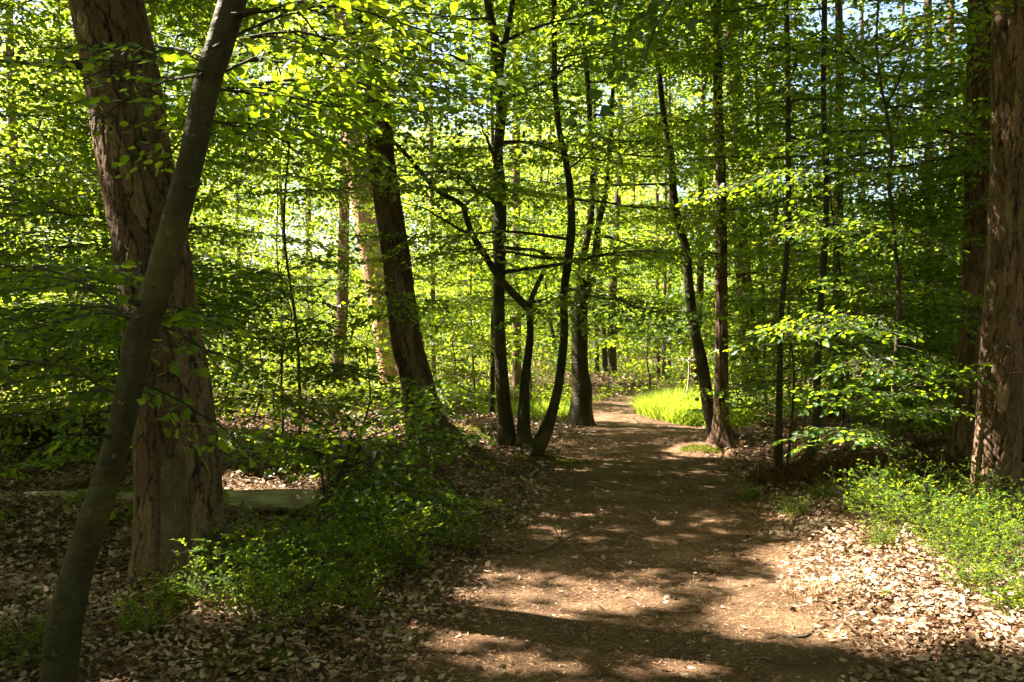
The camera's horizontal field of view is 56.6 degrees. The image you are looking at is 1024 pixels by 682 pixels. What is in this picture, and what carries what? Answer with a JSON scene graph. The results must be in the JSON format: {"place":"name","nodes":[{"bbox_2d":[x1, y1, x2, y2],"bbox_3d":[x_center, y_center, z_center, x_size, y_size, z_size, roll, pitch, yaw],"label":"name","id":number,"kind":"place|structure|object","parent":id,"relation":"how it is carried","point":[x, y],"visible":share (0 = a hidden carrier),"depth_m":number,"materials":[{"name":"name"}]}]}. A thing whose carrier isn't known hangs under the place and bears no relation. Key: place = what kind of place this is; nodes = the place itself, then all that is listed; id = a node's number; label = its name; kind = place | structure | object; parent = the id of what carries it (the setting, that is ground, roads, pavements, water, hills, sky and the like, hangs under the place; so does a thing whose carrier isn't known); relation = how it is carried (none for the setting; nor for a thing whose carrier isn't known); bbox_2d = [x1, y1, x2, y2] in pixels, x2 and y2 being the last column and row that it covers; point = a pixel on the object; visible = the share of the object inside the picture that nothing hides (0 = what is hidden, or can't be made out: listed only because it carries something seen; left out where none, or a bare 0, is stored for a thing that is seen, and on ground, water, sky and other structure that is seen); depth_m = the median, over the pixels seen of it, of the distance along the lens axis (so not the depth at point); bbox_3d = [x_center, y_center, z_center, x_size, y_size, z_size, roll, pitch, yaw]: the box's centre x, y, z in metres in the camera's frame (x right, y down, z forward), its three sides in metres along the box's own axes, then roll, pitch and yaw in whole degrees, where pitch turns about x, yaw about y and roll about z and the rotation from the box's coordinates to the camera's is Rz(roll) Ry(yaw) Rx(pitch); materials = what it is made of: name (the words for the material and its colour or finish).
{"place":"outdoors","nodes":[
{"label":"outdoors","id":0,"kind":"place"},
{"bbox_2d":[0,0,966,329],"label":"sky","id":1,"kind":"structure","parent":0,"point":[913,9],"materials":[{"name":"white"}]},
{"bbox_2d":[0,329,1023,681],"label":"forest ground","id":2,"kind":"structure","parent":0,"point":[50,553],"depth_m":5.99,"materials":[{"name":"brown plant"}]},
{"bbox_2d":[0,596,47,672],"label":"bilberry bush","id":3,"kind":"object","parent":2,"relation":"on","point":[37,640],"visible":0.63,"depth_m":4.28,"materials":[{"name":"green plant"}]},
{"bbox_2d":[0,294,80,530],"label":"beech sapling","id":4,"kind":"object","parent":2,"relation":"on","point":[23,475],"visible":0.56,"depth_m":6.74,"materials":[{"name":"green plant"}]},
{"bbox_2d":[0,400,107,449],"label":"bush","id":5,"kind":"object","parent":2,"relation":"on","point":[25,433],"visible":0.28,"depth_m":10.28,"materials":[{"name":"green plant"}]},
{"bbox_2d":[0,0,175,385],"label":"understorey beech","id":6,"kind":"object","parent":2,"relation":"on","point":[33,19],"visible":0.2,"depth_m":11.48,"materials":[{"name":"green plant"}]},
{"bbox_2d":[0,0,217,391],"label":"distant beech","id":7,"kind":"object","parent":2,"relation":"on","point":[13,298],"visible":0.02,"depth_m":18.32,"materials":[{"name":"green plant"}]},
{"bbox_2d":[1,166,222,414],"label":"beech sapling","id":8,"kind":"object","parent":2,"relation":"on","point":[62,238],"visible":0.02,"depth_m":12.02,"materials":[{"name":"green plant"}]},
{"bbox_2d":[0,151,227,467],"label":"beech sapling","id":9,"kind":"object","parent":2,"relation":"on","point":[10,449],"visible":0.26,"depth_m":9.96,"materials":[{"name":"green plant"}]},
{"bbox_2d":[0,177,246,526],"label":"beech sapling","id":10,"kind":"object","parent":2,"relation":"on","point":[85,449],"visible":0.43,"depth_m":6.47,"materials":[{"name":"green plant"}]},
{"bbox_2d":[0,196,271,463],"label":"beech sapling","id":11,"kind":"object","parent":2,"relation":"on","point":[221,310],"visible":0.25,"depth_m":8.73,"materials":[{"name":"green plant"}]},
{"bbox_2d":[46,0,233,586],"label":"scarred pine","id":12,"kind":"object","parent":2,"relation":"on","point":[178,492],"visible":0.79,"depth_m":5.55,"materials":[{"name":"brown plant"}]},
{"bbox_2d":[98,583,184,639],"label":"bilberry bush","id":13,"kind":"object","parent":2,"relation":"on","point":[142,620],"visible":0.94,"depth_m":4.64,"materials":[{"name":"green plant"}]},
{"bbox_2d":[0,0,293,420],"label":"understorey beech","id":14,"kind":"object","parent":2,"relation":"on","point":[18,255],"visible":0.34,"depth_m":8.40,"materials":[{"name":"green plant"}]},
{"bbox_2d":[0,137,293,392],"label":"understorey beech","id":15,"kind":"object","parent":2,"relation":"on","point":[63,297],"visible":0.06,"depth_m":13.97,"materials":[{"name":"green plant"}]},
{"bbox_2d":[0,489,324,511],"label":"fallen log","id":16,"kind":"object","parent":2,"relation":"on","point":[290,499],"visible":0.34,"depth_m":7.32,"materials":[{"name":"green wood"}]},
{"bbox_2d":[0,1,331,386],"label":"understorey beech","id":17,"kind":"object","parent":2,"relation":"on","point":[229,216],"visible":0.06,"depth_m":17.77,"materials":[{"name":"green plant"}]},
{"bbox_2d":[60,189,272,419],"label":"beech sapling","id":18,"kind":"object","parent":2,"relation":"on","point":[189,237],"visible":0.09,"depth_m":10.96,"materials":[{"name":"green plant"}]},
{"bbox_2d":[127,559,208,610],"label":"bilberry bush","id":19,"kind":"object","parent":2,"relation":"on","point":[169,589],"visible":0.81,"depth_m":5.03,"materials":[{"name":"green plant"}]},
{"bbox_2d":[2,0,363,357],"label":"understorey beech","id":20,"kind":"object","parent":2,"relation":"on","point":[261,173],"visible":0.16,"depth_m":13.70,"materials":[{"name":"green plant"}]},
{"bbox_2d":[0,0,383,429],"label":"understorey beech","id":21,"kind":"object","parent":2,"relation":"on","point":[34,250],"visible":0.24,"depth_m":9.79,"materials":[{"name":"green plant"}]},
{"bbox_2d":[66,17,368,393],"bbox_3d":[-6.545,-4.012,20.587,6.848,11.504,7.040,0,1,0],"label":"distant beech","id":22,"kind":"object","parent":2,"relation":"on","point":[281,260],"visible":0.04,"depth_m":20.58,"materials":[{"name":"green plant"}]},
{"bbox_2d":[159,523,293,612],"bbox_3d":[-1.510,1.238,5.018,0.725,0.421,0.739,0,1,-15],"label":"bilberry bush","id":23,"kind":"object","parent":2,"relation":"on","point":[214,556],"visible":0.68,"depth_m":5.02,"materials":[{"name":"green plant"}]},
{"bbox_2d":[193,508,302,586],"bbox_3d":[-1.577,1.231,5.588,0.607,0.473,0.589,-1,1,-28],"label":"bilberry bush","id":24,"kind":"object","parent":2,"relation":"on","point":[252,530],"visible":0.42,"depth_m":5.55,"materials":[{"name":"green plant"}]},
{"bbox_2d":[205,646,295,673],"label":"moss","id":25,"kind":"object","parent":2,"relation":"on","point":[268,654],"visible":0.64,"depth_m":4.35,"materials":[{"name":"plant"}]},
{"bbox_2d":[106,7,434,404],"bbox_3d":[-4.093,-3.015,16.921,5.326,8.974,5.581,0,1,0],"label":"understorey beech","id":26,"kind":"object","parent":2,"relation":"on","point":[206,214],"visible":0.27,"depth_m":17.19,"materials":[{"name":"green plant"}]},
{"bbox_2d":[210,525,346,640],"bbox_3d":[-1.176,1.224,4.757,0.699,0.544,0.773,0,1,24],"label":"bilberry bush","id":27,"kind":"object","parent":2,"relation":"on","point":[259,597],"visible":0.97,"depth_m":4.71,"materials":[{"name":"green plant"}]},
{"bbox_2d":[209,236,348,427],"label":"beech sapling","id":28,"kind":"object","parent":2,"relation":"on","point":[240,401],"visible":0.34,"depth_m":12.34,"materials":[{"name":"green plant"}]},
{"bbox_2d":[199,210,359,421],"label":"beech sapling","id":29,"kind":"object","parent":2,"relation":"on","point":[287,224],"visible":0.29,"depth_m":14.47,"materials":[{"name":"green plant"}]},
{"bbox_2d":[163,12,423,360],"bbox_3d":[-6.016,-3.992,24.847,6.653,11.687,8.459,0,1,-27],"label":"distant beech","id":30,"kind":"object","parent":2,"relation":"on","point":[306,236],"visible":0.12,"depth_m":24.50,"materials":[{"name":"green plant"}]},
{"bbox_2d":[62,0,525,442],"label":"understorey beech","id":31,"kind":"object","parent":2,"relation":"on","point":[320,135],"visible":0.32,"depth_m":10.22,"materials":[{"name":"green plant"}]},
{"bbox_2d":[0,0,601,681],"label":"leaning beech","id":32,"kind":"object","parent":2,"relation":"on","point":[144,322],"visible":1,"depth_m":3.94,"materials":[{"name":"green plant"}]},
{"bbox_2d":[234,516,369,603],"bbox_3d":[-1.224,1.243,5.233,0.725,0.474,0.711,-1,1,-36],"label":"bilberry bush","id":33,"kind":"object","parent":2,"relation":"on","point":[307,567],"visible":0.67,"depth_m":5.26,"materials":[{"name":"green plant"}]},
{"bbox_2d":[267,506,374,565],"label":"bilberry bush","id":34,"kind":"object","parent":2,"relation":"on","point":[301,531],"visible":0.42,"depth_m":6.09,"materials":[{"name":"green plant"}]},
{"bbox_2d":[194,235,459,475],"bbox_3d":[-1.943,0.240,8.839,2.511,2.451,2.598,-1,1,-39],"label":"beech sapling","id":35,"kind":"object","parent":2,"relation":"on","point":[243,274],"visible":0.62,"depth_m":8.67,"materials":[{"name":"green plant"}]},
{"bbox_2d":[322,12,349,390],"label":"distant pine","id":36,"kind":"object","parent":2,"relation":"on","point":[344,216],"visible":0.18,"depth_m":21.87,"materials":[{"name":"brown plant"}]},
{"bbox_2d":[309,529,396,587],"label":"bilberry bush","id":37,"kind":"object","parent":2,"relation":"on","point":[360,559],"visible":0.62,"depth_m":5.56,"materials":[{"name":"green plant"}]},
{"bbox_2d":[315,554,394,625],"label":"bilberry bush","id":38,"kind":"object","parent":2,"relation":"on","point":[365,606],"visible":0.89,"depth_m":5.01,"materials":[{"name":"green plant"}]},
{"bbox_2d":[309,486,414,553],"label":"bilberry bush","id":39,"kind":"object","parent":2,"relation":"on","point":[356,509],"visible":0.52,"depth_m":6.53,"materials":[{"name":"green plant"}]},
{"bbox_2d":[220,377,506,558],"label":"beech sapling","id":40,"kind":"object","parent":2,"relation":"on","point":[283,443],"visible":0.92,"depth_m":7.43,"materials":[{"name":"green plant"}]},
{"bbox_2d":[327,2,400,391],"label":"sunlit pine","id":41,"kind":"object","parent":2,"relation":"on","point":[361,216],"visible":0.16,"depth_m":20.26,"materials":[{"name":"orange plant"}]},
{"bbox_2d":[258,272,505,480],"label":"beech sapling","id":42,"kind":"object","parent":2,"relation":"on","point":[338,337],"visible":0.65,"depth_m":9.14,"materials":[{"name":"green plant"}]},
{"bbox_2d":[330,500,442,579],"bbox_3d":[-0.709,1.264,5.977,0.667,0.516,0.688,-1,1,-39],"label":"bilberry bush","id":43,"kind":"object","parent":2,"relation":"on","point":[396,549],"visible":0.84,"depth_m":5.91,"materials":[{"name":"green plant"}]},
{"bbox_2d":[350,2,469,447],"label":"dark pine","id":44,"kind":"object","parent":2,"relation":"on","point":[410,357],"visible":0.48,"depth_m":10.63,"materials":[{"name":"brown plant"}]},
{"bbox_2d":[347,245,494,433],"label":"beech sapling","id":45,"kind":"object","parent":2,"relation":"on","point":[473,374],"visible":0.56,"depth_m":11.46,"materials":[{"name":"green plant"}]},
{"bbox_2d":[364,255,524,418],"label":"beech sapling","id":46,"kind":"object","parent":2,"relation":"on","point":[444,318],"visible":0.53,"depth_m":13.45,"materials":[{"name":"green plant"}]},
{"bbox_2d":[406,495,513,554],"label":"bilberry bush","id":47,"kind":"object","parent":2,"relation":"on","point":[449,536],"visible":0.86,"depth_m":6.66,"materials":[{"name":"green plant"}]},
{"bbox_2d":[319,1,620,390],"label":"understorey beech","id":48,"kind":"object","parent":2,"relation":"on","point":[462,279],"visible":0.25,"depth_m":18.58,"materials":[{"name":"green plant"}]},
{"bbox_2d":[0,0,966,384],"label":"woodland","id":49,"kind":"object","parent":2,"relation":"on","point":[626,200],"visible":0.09,"depth_m":34.28,"materials":[{"name":"green plant"}]},
{"bbox_2d":[0,412,967,678],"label":"seedlings","id":50,"kind":"object","parent":2,"relation":"on","point":[264,624],"visible":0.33,"depth_m":5.25,"materials":[{"name":"green plant"}]},
{"bbox_2d":[261,0,760,458],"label":"forked beech","id":51,"kind":"object","parent":2,"relation":"on","point":[536,445],"visible":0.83,"depth_m":10.82,"materials":[{"name":"green plant"}]},
{"bbox_2d":[0,354,1023,433],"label":"ground cover","id":52,"kind":"object","parent":2,"relation":"on","point":[749,415],"visible":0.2,"depth_m":19.12,"materials":[{"name":"green plant"}]},
{"bbox_2d":[512,1,521,389],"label":"distant pine","id":53,"kind":"object","parent":2,"relation":"on","point":[516,373],"visible":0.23,"depth_m":20.91,"materials":[{"name":"brown plant"}]},
{"bbox_2d":[471,396,569,420],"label":"tall grass","id":54,"kind":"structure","parent":2,"relation":"on","point":[537,410],"depth_m":16.55,"materials":[{"name":"green plant"}]},
{"bbox_2d":[414,0,649,399],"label":"understorey beech","id":55,"kind":"object","parent":2,"relation":"on","point":[533,139],"visible":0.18,"depth_m":18.71,"materials":[{"name":"green plant"}]},
{"bbox_2d":[351,12,714,367],"bbox_3d":[-0.131,-1.720,15.624,5.220,6.551,5.745,-1,1,-34],"label":"understorey beech","id":56,"kind":"object","parent":2,"relation":"on","point":[511,260],"visible":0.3,"depth_m":14.96,"materials":[{"name":"green plant"}]},
{"bbox_2d":[458,0,613,416],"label":"thin beech","id":57,"kind":"object","parent":2,"relation":"on","point":[492,386],"visible":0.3,"depth_m":15.97,"materials":[{"name":"green plant"}]},
{"bbox_2d":[410,4,695,374],"bbox_3d":[0.595,-4.342,22.277,7.500,11.963,7.184,0,1,0],"label":"distant beech","id":58,"kind":"object","parent":2,"relation":"on","point":[553,338],"visible":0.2,"depth_m":21.95,"materials":[{"name":"green plant"}]},
{"bbox_2d":[451,0,715,372],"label":"distant beech","id":59,"kind":"object","parent":2,"relation":"on","point":[604,357],"visible":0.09,"depth_m":25.90,"materials":[{"name":"green plant"}]},
{"bbox_2d":[458,0,734,376],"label":"distant beech","id":60,"kind":"object","parent":2,"relation":"on","point":[612,357],"visible":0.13,"depth_m":24.91,"materials":[{"name":"green plant"}]},
{"bbox_2d":[468,0,731,374],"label":"distant beech","id":61,"kind":"object","parent":2,"relation":"on","point":[597,347],"visible":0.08,"depth_m":26.80,"materials":[{"name":"green plant"}]},
{"bbox_2d":[389,0,818,426],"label":"bulging beech","id":62,"kind":"object","parent":2,"relation":"on","point":[580,412],"visible":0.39,"depth_m":14.92,"materials":[{"name":"green plant"}]},
{"bbox_2d":[429,0,836,434],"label":"slanting beech","id":63,"kind":"object","parent":2,"relation":"on","point":[704,378],"visible":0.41,"depth_m":12.65,"materials":[{"name":"green plant"}]},
{"bbox_2d":[558,0,739,128],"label":"tall beech","id":64,"kind":"object","parent":2,"relation":"on","point":[630,35],"visible":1,"depth_m":3.63,"materials":[{"name":"green plant"}]},
{"bbox_2d":[621,382,772,425],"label":"tall grass","id":65,"kind":"structure","parent":2,"relation":"on","point":[666,405],"depth_m":16.04,"materials":[{"name":"green plant"}]},
{"bbox_2d":[690,9,706,390],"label":"distant pine","id":66,"kind":"object","parent":2,"relation":"on","point":[700,285],"visible":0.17,"depth_m":17.43,"materials":[{"name":"brown plant"}]},
{"bbox_2d":[705,1,734,448],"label":"straight pine","id":67,"kind":"object","parent":2,"relation":"on","point":[720,435],"visible":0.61,"depth_m":12.04,"materials":[{"name":"brown plant"}]},
{"bbox_2d":[654,263,805,417],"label":"beech sapling","id":68,"kind":"object","parent":2,"relation":"on","point":[737,323],"visible":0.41,"depth_m":14.39,"materials":[{"name":"green plant"}]},
{"bbox_2d":[512,0,957,415],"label":"distant beech","id":69,"kind":"object","parent":2,"relation":"on","point":[662,203],"visible":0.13,"depth_m":15.78,"materials":[{"name":"green plant"}]},
{"bbox_2d":[725,9,760,401],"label":"shaded pine","id":70,"kind":"object","parent":2,"relation":"on","point":[748,279],"visible":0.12,"depth_m":16.86,"materials":[{"name":"brown plant"}]},
{"bbox_2d":[640,0,923,398],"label":"understorey beech","id":71,"kind":"object","parent":2,"relation":"on","point":[729,165],"visible":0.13,"depth_m":16.53,"materials":[{"name":"green plant"}]},
{"bbox_2d":[713,289,870,471],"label":"thin sapling","id":72,"kind":"object","parent":2,"relation":"on","point":[760,319],"visible":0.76,"depth_m":9.63,"materials":[{"name":"green plant"}]},
{"bbox_2d":[603,0,989,472],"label":"slender beech","id":73,"kind":"object","parent":2,"relation":"on","point":[785,65],"visible":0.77,"depth_m":9.73,"materials":[{"name":"green plant"}]},
{"bbox_2d":[650,0,965,436],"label":"understorey beech","id":74,"kind":"object","parent":2,"relation":"on","point":[876,184],"visible":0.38,"depth_m":12.17,"materials":[{"name":"green plant"}]},
{"bbox_2d":[709,267,912,456],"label":"beech sapling","id":75,"kind":"object","parent":2,"relation":"on","point":[810,292],"visible":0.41,"depth_m":11.60,"materials":[{"name":"green plant"}]},
{"bbox_2d":[663,84,961,399],"bbox_3d":[5.495,-1.529,17.524,5.447,5.999,5.726,0,1,18],"label":"understorey beech","id":76,"kind":"object","parent":2,"relation":"on","point":[702,311],"visible":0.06,"depth_m":16.59,"materials":[{"name":"green plant"}]},
{"bbox_2d":[620,0,1023,466],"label":"blackened beech","id":77,"kind":"object","parent":2,"relation":"on","point":[816,419],"visible":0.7,"depth_m":10.56,"materials":[{"name":"green plant"}]},
{"bbox_2d":[827,0,843,421],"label":"brown pine","id":78,"kind":"object","parent":2,"relation":"on","point":[839,14],"visible":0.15,"depth_m":14.71,"materials":[{"name":"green plant"}]},
{"bbox_2d":[675,0,1013,499],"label":"young beech","id":79,"kind":"object","parent":2,"relation":"on","point":[895,370],"visible":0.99,"depth_m":7.57,"materials":[{"name":"green plant"}]},
{"bbox_2d":[727,7,966,426],"bbox_3d":[6.101,-1.355,13.654,6.066,5.668,5.621,0,1,0],"label":"understorey beech","id":80,"kind":"object","parent":2,"relation":"on","point":[815,258],"visible":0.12,"depth_m":13.37,"materials":[{"name":"green plant"}]},
{"bbox_2d":[821,463,906,521],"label":"bilberry bush","id":81,"kind":"object","parent":2,"relation":"on","point":[862,501],"visible":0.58,"depth_m":7.33,"materials":[{"name":"green plant"}]},
{"bbox_2d":[731,447,1023,489],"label":"dead bracken","id":82,"kind":"object","parent":2,"relation":"on","point":[810,470],"visible":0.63,"depth_m":9.39,"materials":[{"name":"brown plant"}]},
{"bbox_2d":[839,458,941,527],"bbox_3d":[2.806,1.143,6.956,0.730,0.544,0.744,1,1,30],"label":"bilberry bush","id":83,"kind":"object","parent":2,"relation":"on","point":[881,506],"visible":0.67,"depth_m":6.87,"materials":[{"name":"green plant"}]},
{"bbox_2d":[831,11,966,420],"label":"tilted beech","id":84,"kind":"object","parent":2,"relation":"on","point":[865,108],"visible":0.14,"depth_m":13.09,"materials":[{"name":"green plant"}]},
{"bbox_2d":[783,0,1023,445],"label":"understorey beech","id":85,"kind":"object","parent":2,"relation":"on","point":[904,199],"visible":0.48,"depth_m":10.05,"materials":[{"name":"green plant"}]},
{"bbox_2d":[857,443,974,519],"bbox_3d":[3.087,1.100,7.242,0.855,0.620,0.774,0,1,16],"label":"bilberry bush","id":86,"kind":"object","parent":2,"relation":"on","point":[908,475],"visible":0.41,"depth_m":7.27,"materials":[{"name":"green plant"}]},
{"bbox_2d":[821,250,1023,435],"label":"beech sapling","id":87,"kind":"object","parent":2,"relation":"on","point":[923,275],"visible":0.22,"depth_m":11.69,"materials":[{"name":"green plant"}]},
{"bbox_2d":[861,473,996,549],"bbox_3d":[2.789,1.169,6.312,0.745,0.484,0.760,0,1,-5],"label":"bilberry bush","id":88,"kind":"object","parent":2,"relation":"on","point":[910,517],"visible":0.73,"depth_m":6.39,"materials":[{"name":"green plant"}]},
{"bbox_2d":[897,481,1011,533],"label":"bilberry bush","id":89,"kind":"object","parent":2,"relation":"on","point":[925,500],"visible":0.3,"depth_m":6.61,"materials":[{"name":"green plant"}]},
{"bbox_2d":[908,502,1014,560],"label":"bilberry bush","id":90,"kind":"object","parent":2,"relation":"on","point":[938,542],"visible":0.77,"depth_m":5.88,"materials":[{"name":"green plant"}]},
{"bbox_2d":[933,0,991,465],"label":"broad dark pine","id":91,"kind":"object","parent":2,"relation":"on","point":[973,277],"visible":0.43,"depth_m":9.79,"materials":[{"name":"brown plant"}]},
{"bbox_2d":[915,458,1021,516],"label":"bilberry bush","id":92,"kind":"object","parent":2,"relation":"on","point":[978,481],"visible":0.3,"depth_m":7.36,"materials":[{"name":"green plant"}]},
{"bbox_2d":[931,538,1021,595],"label":"bilberry bush","id":93,"kind":"object","parent":2,"relation":"on","point":[965,568],"visible":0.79,"depth_m":5.29,"materials":[{"name":"green plant"}]},
{"bbox_2d":[933,502,1023,568],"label":"bilberry bush","id":94,"kind":"object","parent":2,"relation":"on","point":[972,539],"visible":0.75,"depth_m":5.61,"materials":[{"name":"green plant"}]},
{"bbox_2d":[943,485,1023,547],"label":"bilberry bush","id":95,"kind":"object","parent":2,"relation":"on","point":[978,508],"visible":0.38,"depth_m":6.16,"materials":[{"name":"green plant"}]},
{"bbox_2d":[954,491,1023,552],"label":"bilberry bush","id":96,"kind":"object","parent":2,"relation":"on","point":[1004,517],"visible":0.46,"depth_m":6.01,"materials":[{"name":"green plant"}]},
{"bbox_2d":[965,0,1023,514],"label":"reddish pine","id":97,"kind":"object","parent":2,"relation":"on","point":[998,437],"visible":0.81,"depth_m":7.54,"materials":[{"name":"brown plant"}]},
{"bbox_2d":[974,535,1023,614],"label":"bilberry bush","id":98,"kind":"object","parent":2,"relation":"on","point":[1002,591],"visible":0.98,"depth_m":4.93,"materials":[{"name":"green plant"}]},
{"bbox_2d":[389,363,916,681],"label":"path","id":99,"kind":"structure","parent":0,"point":[631,423],"depth_m":5.68,"materials":[{"name":"brown soil"}]},
{"bbox_2d":[0,411,1023,681],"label":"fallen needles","id":100,"kind":"object","parent":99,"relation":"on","point":[573,609],"depth_m":5.75,"materials":[{"name":"brown plant"}]},
{"bbox_2d":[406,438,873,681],"bbox_3d":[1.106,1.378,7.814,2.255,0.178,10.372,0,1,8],"label":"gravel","id":101,"kind":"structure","parent":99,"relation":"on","point":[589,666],"depth_m":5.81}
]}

